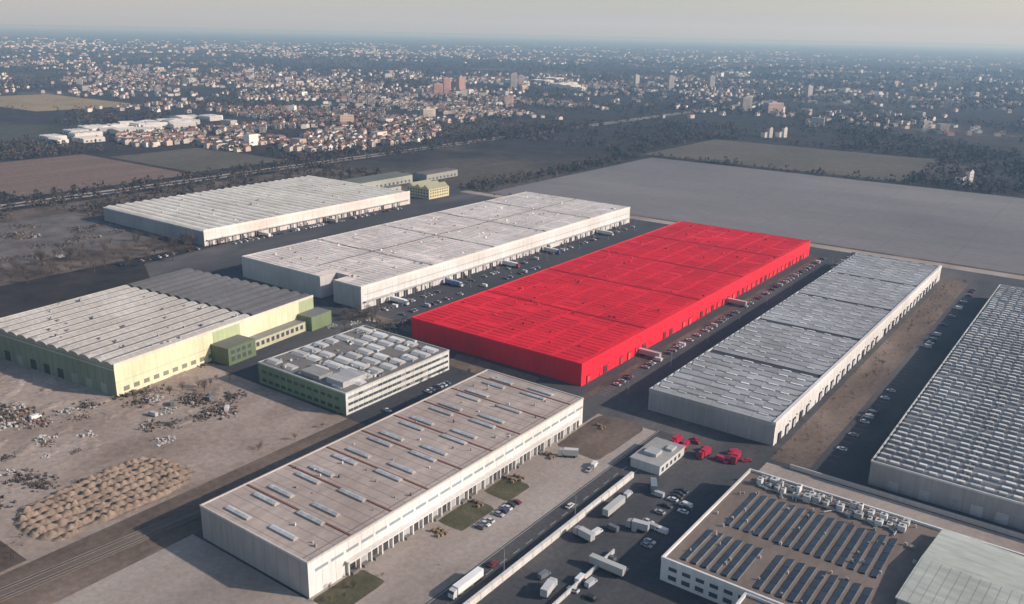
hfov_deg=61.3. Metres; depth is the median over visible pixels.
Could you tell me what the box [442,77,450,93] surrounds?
apartment block
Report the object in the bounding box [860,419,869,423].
parked car
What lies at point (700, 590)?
windows
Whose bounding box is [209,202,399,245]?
dock doors
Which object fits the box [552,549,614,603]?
white boundary wall
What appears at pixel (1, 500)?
debris pile
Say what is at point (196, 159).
ploughed field
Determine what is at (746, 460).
red van
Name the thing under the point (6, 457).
debris pile
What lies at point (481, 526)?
parked car
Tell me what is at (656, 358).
parked van
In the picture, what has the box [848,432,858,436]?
parked car
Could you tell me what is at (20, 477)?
debris pile
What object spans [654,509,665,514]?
parked car
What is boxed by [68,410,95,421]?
debris pile
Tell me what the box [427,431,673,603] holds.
service road
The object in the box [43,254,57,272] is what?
bare tree
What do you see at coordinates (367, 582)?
grass patch
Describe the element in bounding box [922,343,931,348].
parked van
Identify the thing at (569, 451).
delivery lorry
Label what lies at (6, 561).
ploughed patch
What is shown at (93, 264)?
bare tree
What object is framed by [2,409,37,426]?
debris pile
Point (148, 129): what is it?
factory hall
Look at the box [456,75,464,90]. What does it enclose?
apartment block
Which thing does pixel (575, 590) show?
parked car
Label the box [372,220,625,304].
dock doors
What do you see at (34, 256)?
salvage pile
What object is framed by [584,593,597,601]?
parked car
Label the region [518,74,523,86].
apartment block
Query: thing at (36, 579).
railway track
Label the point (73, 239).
salvage pile
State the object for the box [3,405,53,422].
debris pile
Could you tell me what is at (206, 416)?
debris pile
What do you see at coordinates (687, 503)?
parked van
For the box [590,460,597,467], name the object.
parked van
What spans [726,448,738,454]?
red van
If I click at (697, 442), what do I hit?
red van
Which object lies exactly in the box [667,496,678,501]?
parked car
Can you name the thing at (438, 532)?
pallet stack
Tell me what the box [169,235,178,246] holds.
bare tree
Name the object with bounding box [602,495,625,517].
semi trailer
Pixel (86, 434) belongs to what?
debris pile
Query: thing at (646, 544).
parked car
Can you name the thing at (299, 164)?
country road
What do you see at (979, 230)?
field
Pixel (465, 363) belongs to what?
bare soil patch
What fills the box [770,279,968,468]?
soil strip
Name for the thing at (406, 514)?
ribbon windows
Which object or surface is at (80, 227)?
salvage pile
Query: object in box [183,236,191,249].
bare tree
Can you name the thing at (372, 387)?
strip windows
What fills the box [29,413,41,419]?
parked van
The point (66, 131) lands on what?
factory hall
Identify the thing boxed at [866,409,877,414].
parked van
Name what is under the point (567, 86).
factory hall
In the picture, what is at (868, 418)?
parked van
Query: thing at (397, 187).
long annex
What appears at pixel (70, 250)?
bare tree
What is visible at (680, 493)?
parked car
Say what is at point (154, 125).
factory hall
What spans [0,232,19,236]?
salvage pile
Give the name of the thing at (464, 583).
articulated lorry
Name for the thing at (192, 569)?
concrete apron
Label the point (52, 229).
salvage yard ground
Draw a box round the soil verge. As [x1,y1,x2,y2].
[482,192,1023,275]
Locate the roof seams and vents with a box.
[209,372,576,558]
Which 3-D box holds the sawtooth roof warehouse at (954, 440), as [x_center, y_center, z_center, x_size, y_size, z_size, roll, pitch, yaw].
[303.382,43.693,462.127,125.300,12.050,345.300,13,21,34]
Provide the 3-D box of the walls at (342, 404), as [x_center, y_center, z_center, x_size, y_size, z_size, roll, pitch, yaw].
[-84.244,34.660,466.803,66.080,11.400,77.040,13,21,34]
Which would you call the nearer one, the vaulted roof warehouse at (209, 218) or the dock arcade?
the dock arcade
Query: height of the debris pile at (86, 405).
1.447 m
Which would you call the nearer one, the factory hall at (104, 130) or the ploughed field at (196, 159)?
the ploughed field at (196, 159)
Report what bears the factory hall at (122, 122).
on the ground at (494, 156)
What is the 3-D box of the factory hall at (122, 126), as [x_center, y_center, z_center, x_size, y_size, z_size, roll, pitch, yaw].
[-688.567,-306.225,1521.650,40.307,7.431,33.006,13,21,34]
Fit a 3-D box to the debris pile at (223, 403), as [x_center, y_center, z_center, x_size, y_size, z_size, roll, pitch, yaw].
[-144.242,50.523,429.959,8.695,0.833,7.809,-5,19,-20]
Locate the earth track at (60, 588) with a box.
[0,419,365,603]
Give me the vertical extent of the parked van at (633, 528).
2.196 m
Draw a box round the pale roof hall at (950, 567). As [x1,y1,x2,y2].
[895,529,1023,603]
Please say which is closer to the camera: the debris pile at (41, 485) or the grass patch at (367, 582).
the grass patch at (367, 582)
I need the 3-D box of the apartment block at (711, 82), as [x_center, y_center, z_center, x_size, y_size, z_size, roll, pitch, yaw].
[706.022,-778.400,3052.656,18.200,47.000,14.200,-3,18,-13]
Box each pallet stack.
[431,528,443,537]
[437,526,447,536]
[473,498,483,507]
[505,475,516,482]
[513,473,524,480]
[544,452,554,459]
[596,423,605,429]
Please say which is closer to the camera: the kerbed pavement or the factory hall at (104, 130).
the kerbed pavement
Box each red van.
[691,439,700,444]
[714,454,725,461]
[723,455,731,463]
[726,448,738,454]
[741,458,751,461]
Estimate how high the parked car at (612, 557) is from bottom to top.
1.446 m
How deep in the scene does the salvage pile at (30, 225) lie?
793.30 m
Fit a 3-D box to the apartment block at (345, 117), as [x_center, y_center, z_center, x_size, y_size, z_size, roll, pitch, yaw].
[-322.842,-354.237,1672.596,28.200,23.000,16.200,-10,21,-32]
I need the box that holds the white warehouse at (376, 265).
[241,192,629,309]
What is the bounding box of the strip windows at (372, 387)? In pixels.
[262,355,447,411]
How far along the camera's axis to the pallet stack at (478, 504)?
343.18 m
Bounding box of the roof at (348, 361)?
[262,326,445,392]
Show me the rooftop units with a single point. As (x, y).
(812, 497)
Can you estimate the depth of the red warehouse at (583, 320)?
566.70 m
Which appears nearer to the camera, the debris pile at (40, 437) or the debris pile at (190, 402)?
the debris pile at (40, 437)
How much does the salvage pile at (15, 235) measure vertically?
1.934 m
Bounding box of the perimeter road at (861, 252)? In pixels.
[461,190,1023,279]
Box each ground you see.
[0,24,1023,601]
[0,167,453,285]
[0,213,159,267]
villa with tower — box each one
[761,126,772,137]
[775,126,787,136]
[954,169,973,184]
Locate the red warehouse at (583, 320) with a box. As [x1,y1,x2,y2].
[411,221,810,385]
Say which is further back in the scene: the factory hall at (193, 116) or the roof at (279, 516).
the factory hall at (193, 116)
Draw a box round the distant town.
[0,37,1023,151]
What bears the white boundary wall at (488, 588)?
on the site asphalt
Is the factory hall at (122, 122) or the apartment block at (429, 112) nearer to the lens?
the factory hall at (122, 122)
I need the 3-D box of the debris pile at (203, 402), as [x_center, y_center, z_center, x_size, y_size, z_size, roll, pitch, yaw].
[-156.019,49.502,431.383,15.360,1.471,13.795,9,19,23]
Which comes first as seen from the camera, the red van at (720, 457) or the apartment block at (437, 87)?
the red van at (720, 457)
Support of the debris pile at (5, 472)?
on the dirt lot
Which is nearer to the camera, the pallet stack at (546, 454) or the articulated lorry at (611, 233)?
the pallet stack at (546, 454)
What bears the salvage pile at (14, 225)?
on the salvage yard ground at (52, 229)
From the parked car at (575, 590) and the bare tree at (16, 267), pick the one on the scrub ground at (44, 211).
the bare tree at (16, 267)
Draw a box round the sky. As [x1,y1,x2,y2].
[0,0,1023,44]
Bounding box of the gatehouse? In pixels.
[630,437,685,475]
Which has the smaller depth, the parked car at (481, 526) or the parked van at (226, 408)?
the parked car at (481, 526)
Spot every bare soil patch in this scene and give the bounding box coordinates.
[354,313,411,331]
[449,354,538,382]
[557,415,642,459]
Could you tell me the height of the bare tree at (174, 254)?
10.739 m
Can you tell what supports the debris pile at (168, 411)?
on the dirt lot
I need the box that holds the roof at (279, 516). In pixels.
[204,370,580,560]
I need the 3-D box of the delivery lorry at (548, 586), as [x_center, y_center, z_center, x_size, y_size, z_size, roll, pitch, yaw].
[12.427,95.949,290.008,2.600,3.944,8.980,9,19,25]
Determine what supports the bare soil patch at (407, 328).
on the site asphalt
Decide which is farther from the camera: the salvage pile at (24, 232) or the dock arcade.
the salvage pile at (24, 232)
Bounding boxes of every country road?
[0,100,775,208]
[1,100,769,205]
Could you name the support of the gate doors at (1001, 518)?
in the sawtooth roof warehouse at (954, 440)
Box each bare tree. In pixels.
[7,256,16,269]
[12,260,19,271]
[20,262,30,274]
[29,259,39,269]
[36,250,46,265]
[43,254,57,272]
[50,261,58,274]
[63,245,75,262]
[89,257,99,271]
[166,249,176,257]
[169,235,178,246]
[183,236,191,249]
[185,232,194,245]
[353,304,360,314]
[392,320,401,330]
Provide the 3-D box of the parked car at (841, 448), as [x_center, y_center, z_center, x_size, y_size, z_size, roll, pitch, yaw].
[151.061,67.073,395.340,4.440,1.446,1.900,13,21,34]
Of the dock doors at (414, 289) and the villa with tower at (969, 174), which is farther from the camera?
the villa with tower at (969, 174)
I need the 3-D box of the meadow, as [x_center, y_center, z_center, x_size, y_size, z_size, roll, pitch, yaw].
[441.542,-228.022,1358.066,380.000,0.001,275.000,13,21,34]
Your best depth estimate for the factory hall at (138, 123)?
1567.76 m
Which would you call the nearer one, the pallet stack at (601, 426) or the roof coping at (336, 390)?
the pallet stack at (601, 426)
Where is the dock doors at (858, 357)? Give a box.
[777,279,936,441]
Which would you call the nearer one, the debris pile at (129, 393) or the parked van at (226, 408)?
the parked van at (226, 408)
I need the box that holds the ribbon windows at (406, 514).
[315,406,582,571]
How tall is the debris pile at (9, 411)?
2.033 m
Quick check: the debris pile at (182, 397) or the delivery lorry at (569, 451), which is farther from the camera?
the debris pile at (182, 397)
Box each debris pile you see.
[0,403,14,410]
[0,407,18,418]
[0,408,29,421]
[0,421,21,430]
[0,452,15,461]
[0,469,14,475]
[0,495,16,512]
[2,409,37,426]
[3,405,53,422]
[3,467,47,485]
[6,402,25,410]
[16,410,62,429]
[22,474,60,491]
[31,439,55,446]
[34,433,58,445]
[54,407,78,414]
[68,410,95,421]
[69,447,81,454]
[73,398,105,410]
[76,430,97,437]
[113,388,147,399]
[122,396,157,407]
[135,390,152,396]
[138,383,164,395]
[138,418,161,432]
[143,395,163,402]
[151,435,175,446]
[160,407,176,414]
[160,417,182,428]
[173,393,192,402]
[183,392,216,406]
[183,394,203,405]
[185,413,208,421]
[186,396,220,407]
[192,413,210,421]
[197,362,214,367]
[200,404,223,414]
[202,403,238,419]
[214,401,230,406]
[220,389,246,402]
[353,311,372,317]
[371,321,392,327]
[379,326,400,333]
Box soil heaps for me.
[12,456,195,541]
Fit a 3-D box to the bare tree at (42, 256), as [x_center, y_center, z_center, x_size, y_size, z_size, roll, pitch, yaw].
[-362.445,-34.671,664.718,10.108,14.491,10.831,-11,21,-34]
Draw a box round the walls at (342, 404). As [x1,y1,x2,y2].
[258,352,448,415]
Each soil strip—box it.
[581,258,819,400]
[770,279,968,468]
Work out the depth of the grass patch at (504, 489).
355.54 m
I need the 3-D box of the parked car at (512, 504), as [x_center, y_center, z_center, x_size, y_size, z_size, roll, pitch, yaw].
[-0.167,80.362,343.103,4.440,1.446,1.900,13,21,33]
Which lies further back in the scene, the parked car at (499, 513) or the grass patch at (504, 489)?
the grass patch at (504, 489)
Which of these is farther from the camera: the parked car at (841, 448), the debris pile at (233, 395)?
the debris pile at (233, 395)
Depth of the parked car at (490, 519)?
331.18 m
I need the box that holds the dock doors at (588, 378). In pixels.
[586,253,805,383]
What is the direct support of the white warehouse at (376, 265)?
on the site asphalt
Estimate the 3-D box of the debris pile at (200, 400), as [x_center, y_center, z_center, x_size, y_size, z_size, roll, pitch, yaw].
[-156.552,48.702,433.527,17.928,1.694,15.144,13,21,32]
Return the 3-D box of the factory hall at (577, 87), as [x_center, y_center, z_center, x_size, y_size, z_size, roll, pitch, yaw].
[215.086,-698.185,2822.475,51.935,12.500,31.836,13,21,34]
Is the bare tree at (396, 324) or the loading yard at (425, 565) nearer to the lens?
the loading yard at (425, 565)
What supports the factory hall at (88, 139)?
on the ground at (494, 156)
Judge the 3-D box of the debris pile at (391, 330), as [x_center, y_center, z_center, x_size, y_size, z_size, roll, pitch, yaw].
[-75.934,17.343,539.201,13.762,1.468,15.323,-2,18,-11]
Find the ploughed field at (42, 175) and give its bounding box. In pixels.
[0,154,191,196]
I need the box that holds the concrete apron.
[54,534,306,603]
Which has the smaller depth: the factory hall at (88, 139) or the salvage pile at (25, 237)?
the salvage pile at (25, 237)
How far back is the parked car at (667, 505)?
344.16 m
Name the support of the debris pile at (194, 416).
on the dirt lot
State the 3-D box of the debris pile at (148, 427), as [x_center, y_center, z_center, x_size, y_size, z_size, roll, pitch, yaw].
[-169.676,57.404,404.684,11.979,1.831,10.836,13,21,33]
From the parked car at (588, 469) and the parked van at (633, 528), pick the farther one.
the parked car at (588, 469)
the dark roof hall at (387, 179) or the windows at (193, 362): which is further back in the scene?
the dark roof hall at (387, 179)
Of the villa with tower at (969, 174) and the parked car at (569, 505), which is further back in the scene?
the villa with tower at (969, 174)
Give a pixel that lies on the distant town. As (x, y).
(247, 137)
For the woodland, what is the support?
on the ground at (494, 156)
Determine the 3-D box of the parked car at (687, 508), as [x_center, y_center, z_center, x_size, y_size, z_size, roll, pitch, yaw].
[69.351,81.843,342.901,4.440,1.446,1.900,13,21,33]
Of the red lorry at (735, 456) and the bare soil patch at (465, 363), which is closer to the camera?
the red lorry at (735, 456)
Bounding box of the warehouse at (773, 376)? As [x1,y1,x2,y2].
[648,253,941,445]
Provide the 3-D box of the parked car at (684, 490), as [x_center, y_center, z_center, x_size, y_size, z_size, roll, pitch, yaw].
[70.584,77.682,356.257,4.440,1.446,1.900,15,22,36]
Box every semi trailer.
[259,231,270,236]
[326,217,337,222]
[589,553,625,577]
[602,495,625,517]
[638,347,660,356]
[727,298,746,305]
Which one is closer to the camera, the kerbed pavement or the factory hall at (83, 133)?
the kerbed pavement
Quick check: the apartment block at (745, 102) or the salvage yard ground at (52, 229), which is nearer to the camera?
the salvage yard ground at (52, 229)
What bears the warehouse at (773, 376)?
on the site asphalt
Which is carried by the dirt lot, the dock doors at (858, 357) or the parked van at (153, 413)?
the parked van at (153, 413)
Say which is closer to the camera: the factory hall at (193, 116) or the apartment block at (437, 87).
the factory hall at (193, 116)
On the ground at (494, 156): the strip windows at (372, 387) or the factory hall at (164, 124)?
the factory hall at (164, 124)
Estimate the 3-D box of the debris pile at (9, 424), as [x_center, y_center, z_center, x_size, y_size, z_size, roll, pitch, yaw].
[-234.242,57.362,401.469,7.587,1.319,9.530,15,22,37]
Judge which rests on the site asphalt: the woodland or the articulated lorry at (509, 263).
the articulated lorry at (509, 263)
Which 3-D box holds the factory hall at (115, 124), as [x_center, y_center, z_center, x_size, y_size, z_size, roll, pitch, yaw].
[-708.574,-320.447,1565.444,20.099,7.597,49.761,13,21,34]
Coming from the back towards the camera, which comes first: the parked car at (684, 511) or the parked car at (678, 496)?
the parked car at (678, 496)
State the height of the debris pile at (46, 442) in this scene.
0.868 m
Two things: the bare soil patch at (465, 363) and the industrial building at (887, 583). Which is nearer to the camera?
the industrial building at (887, 583)
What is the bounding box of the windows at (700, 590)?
[668,567,740,603]
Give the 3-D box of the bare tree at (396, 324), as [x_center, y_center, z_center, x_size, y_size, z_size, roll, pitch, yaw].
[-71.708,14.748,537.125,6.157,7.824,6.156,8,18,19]
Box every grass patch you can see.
[314,570,383,603]
[438,499,493,530]
[485,478,528,500]
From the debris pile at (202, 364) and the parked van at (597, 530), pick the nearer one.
the parked van at (597, 530)
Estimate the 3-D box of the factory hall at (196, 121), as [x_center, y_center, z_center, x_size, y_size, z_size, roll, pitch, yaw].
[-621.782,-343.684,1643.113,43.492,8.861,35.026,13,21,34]
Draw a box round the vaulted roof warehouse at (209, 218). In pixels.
[103,175,409,245]
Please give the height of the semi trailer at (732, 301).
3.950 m
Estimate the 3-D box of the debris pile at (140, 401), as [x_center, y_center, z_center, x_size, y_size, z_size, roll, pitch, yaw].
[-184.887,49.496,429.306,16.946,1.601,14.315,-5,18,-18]
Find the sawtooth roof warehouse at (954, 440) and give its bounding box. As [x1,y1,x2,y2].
[868,284,1023,530]
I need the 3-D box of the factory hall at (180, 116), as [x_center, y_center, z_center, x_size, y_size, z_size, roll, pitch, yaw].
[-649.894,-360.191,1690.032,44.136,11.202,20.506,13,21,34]
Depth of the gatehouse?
376.69 m
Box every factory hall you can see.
[39,134,66,138]
[46,136,68,143]
[63,128,88,133]
[68,130,102,137]
[72,135,104,142]
[77,124,107,127]
[82,125,112,130]
[98,127,114,133]
[105,123,128,125]
[108,127,138,133]
[113,125,133,127]
[118,121,133,123]
[129,121,147,126]
[133,126,163,131]
[141,123,160,126]
[146,122,168,127]
[154,118,178,121]
[162,118,178,121]
[169,115,190,117]
[169,122,195,128]
[179,118,199,123]
[187,114,198,118]
[199,114,221,120]
[199,114,222,119]
[500,79,517,82]
[529,79,553,83]
[540,77,563,79]
[551,82,570,86]
[558,84,580,88]
[569,86,586,90]
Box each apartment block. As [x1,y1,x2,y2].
[337,113,353,122]
[420,107,435,116]
[433,82,442,94]
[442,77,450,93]
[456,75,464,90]
[503,95,513,103]
[510,73,516,87]
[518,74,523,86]
[633,74,639,86]
[667,75,674,90]
[708,75,714,87]
[740,96,752,110]
[762,101,783,112]
[805,85,812,97]
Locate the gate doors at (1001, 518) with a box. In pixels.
[887,480,1023,530]
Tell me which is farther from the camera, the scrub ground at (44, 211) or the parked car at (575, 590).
the scrub ground at (44, 211)
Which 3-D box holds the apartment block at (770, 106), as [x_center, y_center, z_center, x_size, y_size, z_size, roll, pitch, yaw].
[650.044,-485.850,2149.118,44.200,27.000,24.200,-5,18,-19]
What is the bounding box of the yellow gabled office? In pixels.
[406,179,448,198]
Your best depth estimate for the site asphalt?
448.49 m
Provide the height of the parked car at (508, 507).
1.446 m
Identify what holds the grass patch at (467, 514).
on the loading yard at (425, 565)
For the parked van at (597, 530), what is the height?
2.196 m
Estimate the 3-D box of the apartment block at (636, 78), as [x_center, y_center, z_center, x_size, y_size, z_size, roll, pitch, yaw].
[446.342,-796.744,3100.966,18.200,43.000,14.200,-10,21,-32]
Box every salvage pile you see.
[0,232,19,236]
[0,255,20,260]
[4,224,26,228]
[4,233,28,238]
[13,231,32,234]
[14,235,32,239]
[17,224,41,228]
[20,253,47,258]
[25,243,50,248]
[51,241,73,247]
[52,248,78,252]
[63,237,85,241]
[68,225,89,230]
[71,229,95,233]
[83,234,101,238]
[86,223,105,228]
[109,228,131,233]
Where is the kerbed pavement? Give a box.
[759,462,1023,553]
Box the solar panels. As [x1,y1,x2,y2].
[681,493,897,603]
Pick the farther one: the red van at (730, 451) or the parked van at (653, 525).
the red van at (730, 451)
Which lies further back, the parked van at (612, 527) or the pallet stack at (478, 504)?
the pallet stack at (478, 504)
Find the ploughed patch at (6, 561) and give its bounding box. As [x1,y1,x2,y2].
[0,541,25,571]
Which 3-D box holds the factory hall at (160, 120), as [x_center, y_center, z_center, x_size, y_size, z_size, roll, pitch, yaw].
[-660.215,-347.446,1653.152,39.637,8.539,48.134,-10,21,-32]
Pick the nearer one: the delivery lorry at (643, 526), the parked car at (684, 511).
the delivery lorry at (643, 526)
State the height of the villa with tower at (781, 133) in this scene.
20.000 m
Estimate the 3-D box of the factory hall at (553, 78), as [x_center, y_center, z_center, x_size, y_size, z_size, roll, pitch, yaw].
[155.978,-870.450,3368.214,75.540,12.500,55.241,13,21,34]
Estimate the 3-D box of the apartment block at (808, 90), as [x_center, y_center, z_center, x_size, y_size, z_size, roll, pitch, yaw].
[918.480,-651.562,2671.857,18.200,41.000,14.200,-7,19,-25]
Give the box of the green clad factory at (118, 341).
[0,268,331,396]
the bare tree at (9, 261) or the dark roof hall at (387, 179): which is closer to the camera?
the bare tree at (9, 261)
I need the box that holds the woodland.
[0,47,1023,558]
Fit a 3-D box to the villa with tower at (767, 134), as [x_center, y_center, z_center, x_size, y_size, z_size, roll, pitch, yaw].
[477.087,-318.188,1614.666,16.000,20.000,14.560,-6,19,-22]
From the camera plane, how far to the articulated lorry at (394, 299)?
591.39 m
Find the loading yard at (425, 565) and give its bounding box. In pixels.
[301,414,655,603]
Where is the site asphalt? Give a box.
[145,188,1023,603]
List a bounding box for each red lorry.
[670,434,682,443]
[697,446,711,459]
[730,449,740,464]
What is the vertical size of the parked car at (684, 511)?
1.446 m
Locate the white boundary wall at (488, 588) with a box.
[463,471,633,603]
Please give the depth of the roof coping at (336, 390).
449.24 m
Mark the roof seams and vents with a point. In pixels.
(330, 483)
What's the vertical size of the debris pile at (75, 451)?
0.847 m
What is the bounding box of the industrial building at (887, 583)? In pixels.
[660,468,1023,603]
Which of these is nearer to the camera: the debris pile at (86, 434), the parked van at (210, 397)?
the debris pile at (86, 434)
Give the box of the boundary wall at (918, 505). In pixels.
[790,464,1023,539]
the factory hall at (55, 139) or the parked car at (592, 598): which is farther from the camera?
the factory hall at (55, 139)
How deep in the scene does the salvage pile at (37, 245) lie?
724.26 m
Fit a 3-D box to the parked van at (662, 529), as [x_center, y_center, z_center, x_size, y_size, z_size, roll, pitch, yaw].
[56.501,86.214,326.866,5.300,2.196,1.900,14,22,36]
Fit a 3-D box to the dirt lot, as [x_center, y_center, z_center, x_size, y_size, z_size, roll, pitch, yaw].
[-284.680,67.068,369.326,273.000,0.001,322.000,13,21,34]
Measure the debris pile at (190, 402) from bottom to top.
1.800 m
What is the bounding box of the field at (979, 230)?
[490,157,1023,273]
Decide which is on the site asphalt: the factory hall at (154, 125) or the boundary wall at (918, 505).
the boundary wall at (918, 505)
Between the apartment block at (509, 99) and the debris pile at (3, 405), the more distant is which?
the apartment block at (509, 99)
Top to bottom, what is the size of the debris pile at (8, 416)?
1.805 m
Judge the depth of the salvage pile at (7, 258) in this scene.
685.25 m
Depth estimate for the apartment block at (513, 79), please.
2854.07 m
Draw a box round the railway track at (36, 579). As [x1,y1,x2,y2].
[0,505,200,601]
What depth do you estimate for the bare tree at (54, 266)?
640.75 m
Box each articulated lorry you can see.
[390,296,408,305]
[445,278,462,287]
[448,566,483,599]
[502,260,519,267]
[543,247,560,253]
[597,229,613,235]
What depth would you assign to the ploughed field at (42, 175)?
1081.04 m
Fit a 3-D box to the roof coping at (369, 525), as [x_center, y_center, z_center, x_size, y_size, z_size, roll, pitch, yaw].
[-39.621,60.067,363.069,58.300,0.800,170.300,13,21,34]
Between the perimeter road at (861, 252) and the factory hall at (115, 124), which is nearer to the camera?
the perimeter road at (861, 252)
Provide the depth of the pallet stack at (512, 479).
362.72 m
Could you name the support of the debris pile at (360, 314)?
on the site asphalt
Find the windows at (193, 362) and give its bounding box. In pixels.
[124,354,211,390]
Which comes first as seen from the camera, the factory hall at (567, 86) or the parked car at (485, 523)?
the parked car at (485, 523)
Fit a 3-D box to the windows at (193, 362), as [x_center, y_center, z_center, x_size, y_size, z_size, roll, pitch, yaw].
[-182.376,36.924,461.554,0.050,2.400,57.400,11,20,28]
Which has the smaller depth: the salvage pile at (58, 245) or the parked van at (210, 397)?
the parked van at (210, 397)
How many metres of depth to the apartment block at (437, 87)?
2464.75 m
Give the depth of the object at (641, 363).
540.04 m
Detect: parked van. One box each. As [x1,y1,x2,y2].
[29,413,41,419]
[147,410,157,416]
[206,394,215,400]
[224,405,229,411]
[537,569,550,579]
[574,572,585,582]
[584,576,597,587]
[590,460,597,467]
[591,527,602,536]
[605,523,618,532]
[623,489,632,497]
[631,526,636,531]
[648,521,657,530]
[651,490,664,497]
[653,356,661,361]
[654,525,668,534]
[676,342,685,346]
[679,500,692,507]
[861,415,872,421]
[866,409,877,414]
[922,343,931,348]
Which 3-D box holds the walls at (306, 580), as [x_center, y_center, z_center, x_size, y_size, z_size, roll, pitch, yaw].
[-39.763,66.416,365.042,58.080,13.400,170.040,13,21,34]
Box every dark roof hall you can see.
[340,171,412,186]
[412,167,457,180]
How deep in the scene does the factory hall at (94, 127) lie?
1488.53 m
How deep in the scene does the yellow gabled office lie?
969.58 m
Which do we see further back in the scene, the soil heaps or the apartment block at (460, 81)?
the apartment block at (460, 81)
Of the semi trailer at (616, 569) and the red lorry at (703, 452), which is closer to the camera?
the semi trailer at (616, 569)
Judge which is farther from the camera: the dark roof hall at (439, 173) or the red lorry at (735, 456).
the dark roof hall at (439, 173)
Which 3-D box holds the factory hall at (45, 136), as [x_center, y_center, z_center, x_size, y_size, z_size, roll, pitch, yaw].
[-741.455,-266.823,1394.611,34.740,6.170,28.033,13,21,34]
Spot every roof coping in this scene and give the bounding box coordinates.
[199,369,583,564]
[258,325,448,394]
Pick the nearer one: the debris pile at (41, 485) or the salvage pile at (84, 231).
the debris pile at (41, 485)
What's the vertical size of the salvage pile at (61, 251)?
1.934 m
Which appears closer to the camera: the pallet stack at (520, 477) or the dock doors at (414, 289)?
the pallet stack at (520, 477)
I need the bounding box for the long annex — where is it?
[383,184,400,189]
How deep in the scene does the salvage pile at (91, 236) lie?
758.76 m
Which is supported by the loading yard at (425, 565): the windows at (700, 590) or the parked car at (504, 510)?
the parked car at (504, 510)
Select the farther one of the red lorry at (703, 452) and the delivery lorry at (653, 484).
the red lorry at (703, 452)
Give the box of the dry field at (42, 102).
[0,94,140,110]
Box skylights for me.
[225,377,553,540]
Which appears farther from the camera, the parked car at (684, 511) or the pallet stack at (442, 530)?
the parked car at (684, 511)
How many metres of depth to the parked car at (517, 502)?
344.48 m
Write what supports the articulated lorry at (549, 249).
on the site asphalt
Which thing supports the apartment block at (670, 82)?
on the ground at (494, 156)
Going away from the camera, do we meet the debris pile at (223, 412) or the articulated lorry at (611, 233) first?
the debris pile at (223, 412)
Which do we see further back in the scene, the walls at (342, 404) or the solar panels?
the walls at (342, 404)
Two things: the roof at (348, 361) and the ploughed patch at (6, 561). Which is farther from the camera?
the roof at (348, 361)
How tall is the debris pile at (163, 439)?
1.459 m
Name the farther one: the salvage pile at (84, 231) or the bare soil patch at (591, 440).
the salvage pile at (84, 231)
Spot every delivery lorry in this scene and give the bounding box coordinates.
[540,577,556,597]
[558,447,578,457]
[573,525,594,542]
[625,518,649,532]
[650,477,657,491]
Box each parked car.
[474,523,485,529]
[479,520,490,526]
[483,517,494,523]
[487,560,498,567]
[493,510,504,516]
[497,508,508,513]
[501,504,512,510]
[506,501,516,507]
[511,499,521,504]
[565,502,574,508]
[566,585,579,593]
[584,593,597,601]
[585,466,592,472]
[604,554,616,560]
[640,541,652,548]
[644,538,655,544]
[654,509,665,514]
[661,502,672,508]
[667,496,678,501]
[671,493,682,499]
[674,490,684,495]
[677,487,688,493]
[677,508,688,514]
[681,505,692,511]
[836,446,846,450]
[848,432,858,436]
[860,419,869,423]
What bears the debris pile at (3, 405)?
on the dirt lot
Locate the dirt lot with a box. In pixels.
[0,357,347,574]
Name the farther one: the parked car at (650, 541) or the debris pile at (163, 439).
the debris pile at (163, 439)
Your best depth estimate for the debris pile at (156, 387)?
445.53 m
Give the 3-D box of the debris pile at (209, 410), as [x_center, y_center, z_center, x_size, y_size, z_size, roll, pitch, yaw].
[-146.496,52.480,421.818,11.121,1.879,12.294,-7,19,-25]
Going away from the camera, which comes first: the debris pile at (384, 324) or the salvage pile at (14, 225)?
the debris pile at (384, 324)
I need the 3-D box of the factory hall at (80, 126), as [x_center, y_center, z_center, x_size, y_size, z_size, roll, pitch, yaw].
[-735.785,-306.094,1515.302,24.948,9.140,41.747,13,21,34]
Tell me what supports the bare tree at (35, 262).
on the scrub ground at (44, 211)
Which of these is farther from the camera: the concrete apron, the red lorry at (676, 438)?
the red lorry at (676, 438)
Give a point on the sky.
(919, 21)
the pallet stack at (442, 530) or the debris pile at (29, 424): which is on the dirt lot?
the debris pile at (29, 424)
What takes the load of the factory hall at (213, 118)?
on the ground at (494, 156)
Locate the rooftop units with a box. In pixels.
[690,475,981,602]
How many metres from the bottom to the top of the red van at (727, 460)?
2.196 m
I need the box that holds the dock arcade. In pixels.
[345,416,582,575]
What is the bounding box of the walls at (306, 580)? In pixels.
[200,400,582,597]
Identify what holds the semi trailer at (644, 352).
on the site asphalt
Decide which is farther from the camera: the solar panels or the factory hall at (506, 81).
the factory hall at (506, 81)
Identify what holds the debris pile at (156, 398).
on the dirt lot
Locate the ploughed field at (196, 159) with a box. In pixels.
[112,147,280,171]
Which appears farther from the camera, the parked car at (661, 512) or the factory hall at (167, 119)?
the factory hall at (167, 119)
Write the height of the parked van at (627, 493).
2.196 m
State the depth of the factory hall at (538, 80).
3173.91 m
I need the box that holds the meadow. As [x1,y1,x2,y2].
[646,139,937,180]
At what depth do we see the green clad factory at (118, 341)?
489.69 m

